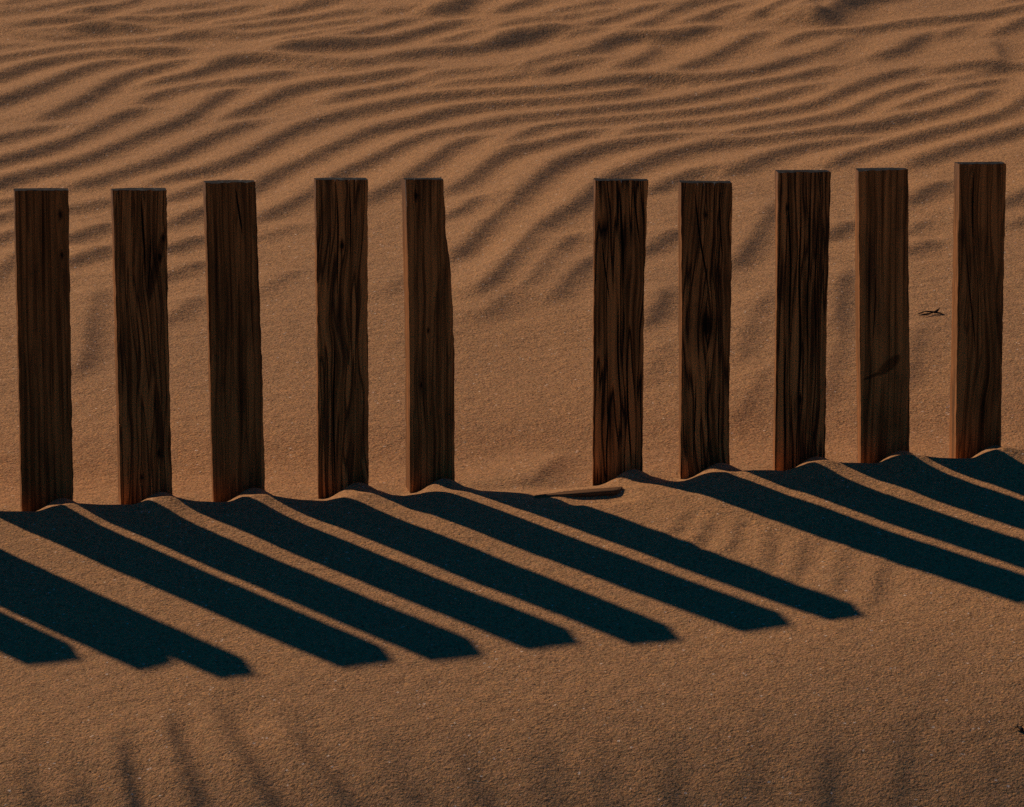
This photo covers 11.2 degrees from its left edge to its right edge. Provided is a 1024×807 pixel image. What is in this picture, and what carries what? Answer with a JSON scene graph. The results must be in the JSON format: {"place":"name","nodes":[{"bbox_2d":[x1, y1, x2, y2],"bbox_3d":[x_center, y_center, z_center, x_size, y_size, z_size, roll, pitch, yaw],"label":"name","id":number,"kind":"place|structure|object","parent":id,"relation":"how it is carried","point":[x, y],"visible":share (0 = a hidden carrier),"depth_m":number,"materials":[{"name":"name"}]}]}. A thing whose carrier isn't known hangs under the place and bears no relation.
{"place":"outdoors","nodes":[
{"label":"outdoors","id":0,"kind":"place"},
{"bbox_2d":[0,0,1023,806],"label":"sand ground","id":1,"kind":"structure","parent":0,"point":[750,626],"depth_m":8.63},
{"bbox_2d":[13,188,72,510],"bbox_3d":[-0.768,0.016,8.589,0.096,0.759,0.049,0,14,0],"label":"wooden post","id":2,"kind":"object","parent":1,"relation":"on","point":[42,270],"visible":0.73,"depth_m":8.54,"materials":[{"name":"brown wood"}]},
{"bbox_2d":[111,188,171,504],"bbox_3d":[-0.608,0.010,8.587,0.097,0.748,0.049,0,14,0],"label":"wooden post","id":3,"kind":"object","parent":1,"relation":"on","point":[139,249],"visible":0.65,"depth_m":8.54,"materials":[{"name":"brown wood"}]},
{"bbox_2d":[203,180,264,501],"bbox_3d":[-0.454,0.001,8.585,0.103,0.757,0.049,0,14,0],"label":"wooden post","id":4,"kind":"object","parent":1,"relation":"on","point":[235,379],"visible":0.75,"depth_m":8.54,"materials":[{"name":"brown wood"}]},
{"bbox_2d":[314,178,368,498],"bbox_3d":[-0.279,-0.001,8.583,0.090,0.762,0.051,0,14,0],"label":"wooden post","id":5,"kind":"object","parent":1,"relation":"on","point":[341,258],"visible":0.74,"depth_m":8.53,"materials":[{"name":"brown wood"}]},
{"bbox_2d":[401,177,454,492],"bbox_3d":[-0.134,-0.004,8.582,0.094,0.758,0.053,0,14,0],"label":"wooden post","id":6,"kind":"object","parent":1,"relation":"on","point":[429,384],"visible":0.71,"depth_m":8.54,"materials":[{"name":"brown wood"}]},
{"bbox_2d":[534,486,622,497],"bbox_3d":[0.110,0.164,8.455,0.143,0.046,0.020,-4,14,3],"label":"wooden board","id":7,"kind":"object","parent":1,"relation":"on","point":[607,491],"visible":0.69,"depth_m":8.44,"materials":[{"name":"brown wood"}]},
{"bbox_2d":[592,178,647,485],"bbox_3d":[0.177,-0.011,8.581,0.090,0.739,0.051,0,14,0],"label":"wooden post","id":8,"kind":"object","parent":1,"relation":"on","point":[619,229],"visible":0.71,"depth_m":8.53,"materials":[{"name":"brown wood"}]},
{"bbox_2d":[678,180,731,478],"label":"wooden post","id":9,"kind":"object","parent":1,"relation":"on","point":[704,256],"visible":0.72,"depth_m":8.53,"materials":[{"name":"brown wood"}]},
{"bbox_2d":[773,170,830,470],"bbox_3d":[0.473,-0.032,8.577,0.089,0.721,0.049,0,14,0],"label":"wooden post","id":10,"kind":"object","parent":1,"relation":"on","point":[802,215],"visible":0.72,"depth_m":8.53,"materials":[{"name":"brown wood"}]},
{"bbox_2d":[855,168,909,462],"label":"wooden post","id":11,"kind":"object","parent":1,"relation":"on","point":[882,304],"visible":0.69,"depth_m":8.53,"materials":[{"name":"brown wood"}]},
{"bbox_2d":[918,307,944,314],"bbox_3d":[0.757,-0.166,9.415,0.048,0.013,0.019,0,14,0],"label":"twig","id":12,"kind":"object","parent":1,"relation":"on","point":[935,311],"visible":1,"depth_m":9.41,"materials":[{"name":"brown wood"}]},
{"bbox_2d":[949,161,1005,457],"bbox_3d":[0.764,-0.049,8.573,0.084,0.713,0.049,0,14,0],"label":"wooden post","id":13,"kind":"object","parent":1,"relation":"on","point":[977,311],"visible":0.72,"depth_m":8.52,"materials":[{"name":"brown wood"}]},
{"bbox_2d":[1015,725,1023,732],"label":"twig","id":14,"kind":"object","parent":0,"point":[1021,728],"visible":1,"depth_m":7.46,"materials":[{"name":"brown wood"}]}
]}

